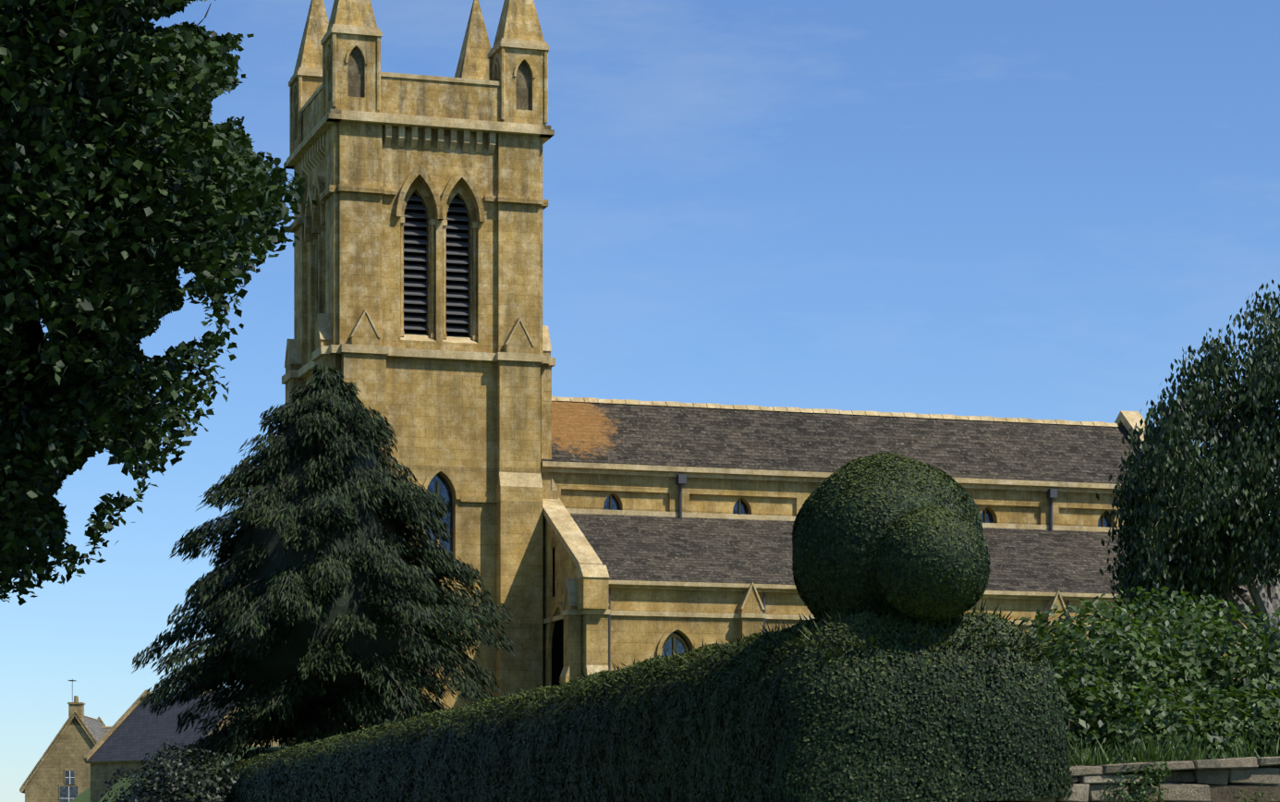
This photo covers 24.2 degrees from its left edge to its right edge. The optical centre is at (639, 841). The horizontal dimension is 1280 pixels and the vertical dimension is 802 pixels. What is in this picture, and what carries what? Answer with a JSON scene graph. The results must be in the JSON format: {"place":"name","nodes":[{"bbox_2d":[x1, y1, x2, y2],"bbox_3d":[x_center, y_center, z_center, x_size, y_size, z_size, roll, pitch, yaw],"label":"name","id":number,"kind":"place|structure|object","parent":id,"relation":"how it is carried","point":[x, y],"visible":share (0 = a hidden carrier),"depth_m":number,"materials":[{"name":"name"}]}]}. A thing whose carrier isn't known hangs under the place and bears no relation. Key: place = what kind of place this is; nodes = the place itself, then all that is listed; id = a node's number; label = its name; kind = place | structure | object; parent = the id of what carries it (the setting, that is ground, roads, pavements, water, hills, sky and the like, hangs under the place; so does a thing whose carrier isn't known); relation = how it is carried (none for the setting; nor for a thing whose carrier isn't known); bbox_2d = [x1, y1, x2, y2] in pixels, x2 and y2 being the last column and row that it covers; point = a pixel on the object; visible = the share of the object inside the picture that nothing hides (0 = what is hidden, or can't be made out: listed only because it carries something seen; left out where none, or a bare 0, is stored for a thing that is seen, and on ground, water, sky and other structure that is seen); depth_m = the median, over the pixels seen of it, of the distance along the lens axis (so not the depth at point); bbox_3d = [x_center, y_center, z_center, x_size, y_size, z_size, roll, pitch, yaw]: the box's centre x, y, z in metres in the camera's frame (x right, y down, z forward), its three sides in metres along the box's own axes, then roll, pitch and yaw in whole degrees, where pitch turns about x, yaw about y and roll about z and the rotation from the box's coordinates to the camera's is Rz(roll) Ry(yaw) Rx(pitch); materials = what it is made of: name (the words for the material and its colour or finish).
{"place":"outdoors","nodes":[
{"label":"outdoors","id":0,"kind":"place"},
{"bbox_2d":[69,746,287,801],"bbox_3d":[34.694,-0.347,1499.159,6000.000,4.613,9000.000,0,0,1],"label":"ground","id":1,"kind":"structure","parent":0,"point":[84,796],"depth_m":118.25,"materials":[{"name":"green plant"}]},
{"bbox_2d":[19,679,105,801],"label":"cottage","id":2,"kind":"structure","parent":1,"relation":"on","point":[61,770],"depth_m":150.24,"materials":[{"name":"stone"}]},
{"bbox_2d":[101,726,111,733],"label":"cottage","id":3,"kind":"structure","parent":1,"relation":"on","point":[105,728],"depth_m":158.25,"materials":[{"name":"stone"}]},
{"bbox_2d":[100,767,163,801],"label":"dark shrub","id":4,"kind":"object","parent":1,"relation":"on","point":[124,793],"visible":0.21,"depth_m":95.64,"materials":[{"name":"green plant"}]},
{"bbox_2d":[0,0,316,606],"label":"tree","id":5,"kind":"object","parent":1,"relation":"on","point":[133,178],"depth_m":29.74,"materials":[{"name":"green plant"}]},
{"bbox_2d":[110,743,244,801],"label":"dark shrub leaves","id":6,"kind":"object","parent":1,"relation":"on","point":[208,792],"visible":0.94,"depth_m":69.32,"materials":[{"name":"green plant"}]},
{"bbox_2d":[127,729,229,801],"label":"dark shrub","id":7,"kind":"object","parent":1,"relation":"on","point":[167,756],"visible":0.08,"depth_m":87.38,"materials":[{"name":"green plant"}]},
{"bbox_2d":[83,651,279,801],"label":"cottage","id":8,"kind":"structure","parent":1,"relation":"on","point":[132,737],"depth_m":126.12,"materials":[{"name":"stone"}]},
{"bbox_2d":[131,364,515,769],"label":"conifer","id":9,"kind":"object","parent":1,"relation":"on","point":[272,727],"depth_m":72.84,"materials":[{"name":"green plant"}]},
{"bbox_2d":[208,598,1073,801],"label":"hedge","id":10,"kind":"object","parent":1,"relation":"on","point":[483,725],"depth_m":26.70,"materials":[{"name":"green plant"}]},
{"bbox_2d":[875,505,990,621],"bbox_3d":[2.528,-2.391,25.781,0.988,0.987,0.927,0,0,1],"label":"topiary ball","id":11,"kind":"object","parent":10,"relation":"on","point":[936,567],"depth_m":25.47,"materials":[{"name":"green plant"}]},
{"bbox_2d":[1018,592,1180,719],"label":"shrub leaves","id":12,"kind":"object","parent":1,"relation":"on","point":[1038,621],"depth_m":30.74,"materials":[{"name":"green plant"}]},
{"bbox_2d":[1050,658,1157,773],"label":"shrub leaves","id":13,"kind":"object","parent":1,"relation":"on","point":[1071,716],"depth_m":27.69,"materials":[{"name":"green plant"}]},
{"bbox_2d":[1028,600,1224,747],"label":"shrub leaves","id":14,"kind":"object","parent":1,"relation":"on","point":[1135,671],"depth_m":28.67,"materials":[{"name":"green plant"}]},
{"bbox_2d":[978,756,1279,801],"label":"dry stone wall","id":15,"kind":"structure","parent":1,"relation":"on","point":[1221,780],"depth_m":26.53,"materials":[{"name":"grey stone"}]},
{"bbox_2d":[1100,753,1170,801],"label":"wall plant leaves","id":16,"kind":"object","parent":15,"relation":"attached to","point":[1132,798],"visible":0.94,"depth_m":26.30,"materials":[{"name":"green plant"}]},
{"bbox_2d":[1141,756,1170,783],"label":"wall plant leaves","id":17,"kind":"object","parent":15,"relation":"attached to","point":[1156,774],"visible":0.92,"depth_m":26.36,"materials":[{"name":"green plant"}]},
{"bbox_2d":[1047,727,1279,773],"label":"grass","id":18,"kind":"structure","parent":15,"relation":"on","point":[1151,752],"depth_m":26.89,"materials":[{"name":"green plant"}]},
{"bbox_2d":[1230,783,1278,801],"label":"wall plant leaves","id":19,"kind":"object","parent":15,"relation":"attached to","point":[1255,799],"visible":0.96,"depth_m":26.59,"materials":[{"name":"green plant"}]},
{"bbox_2d":[1063,585,1257,698],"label":"shrub leaves","id":20,"kind":"object","parent":1,"relation":"on","point":[1135,606],"depth_m":31.72,"materials":[{"name":"green plant"}]},
{"bbox_2d":[1069,680,1260,764],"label":"shrub leaves","id":21,"kind":"object","parent":1,"relation":"on","point":[1152,718],"depth_m":27.48,"materials":[{"name":"green plant"}]},
{"bbox_2d":[1096,279,1279,682],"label":"tree","id":22,"kind":"object","parent":1,"relation":"on","point":[1244,465],"depth_m":43.26,"materials":[{"name":"green plant"}]},
{"bbox_2d":[1101,590,1279,722],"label":"shrub leaves","id":23,"kind":"object","parent":1,"relation":"on","point":[1206,657],"depth_m":29.66,"materials":[{"name":"green plant"}]},
{"bbox_2d":[1156,678,1279,758],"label":"shrub leaves","id":24,"kind":"object","parent":1,"relation":"on","point":[1249,714],"depth_m":27.89,"materials":[{"name":"green plant"}]},
{"bbox_2d":[1188,601,1279,747],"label":"shrub leaves","id":25,"kind":"object","parent":1,"relation":"on","point":[1263,672],"visible":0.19,"depth_m":29.19,"materials":[{"name":"green plant"}]},
{"bbox_2d":[1250,695,1279,754],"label":"shrub leaves","id":26,"kind":"object","parent":1,"relation":"on","point":[1271,716],"visible":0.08,"depth_m":28.25,"materials":[{"name":"green plant"}]},
{"bbox_2d":[280,0,558,746],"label":"church tower","id":27,"kind":"structure","parent":0,"point":[418,284],"depth_m":91.04,"materials":[{"name":"beige stone"}]},
{"bbox_2d":[0,0,1279,801],"label":"sky","id":28,"kind":"structure","parent":0,"point":[1028,209],"materials":[{"name":"blue"}]},
{"bbox_2d":[541,395,1271,694],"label":"church nave","id":29,"kind":"structure","parent":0,"point":[667,525],"depth_m":93.55,"materials":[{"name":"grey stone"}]},
{"bbox_3d":[2.247,-2.622,27.013,1.656,1.683,1.687,0,0,1],"label":"big topiary","id":30,"kind":"object","parent":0,"visible":0},
{"bbox_2d":[791,452,984,620],"bbox_3d":[2.237,-2.623,26.801,1.769,1.791,1.370,0,0,1],"label":"topiary ball","id":31,"kind":"object","parent":30,"relation":"on","point":[849,513],"visible":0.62,"depth_m":26.42,"materials":[{"name":"green plant"}]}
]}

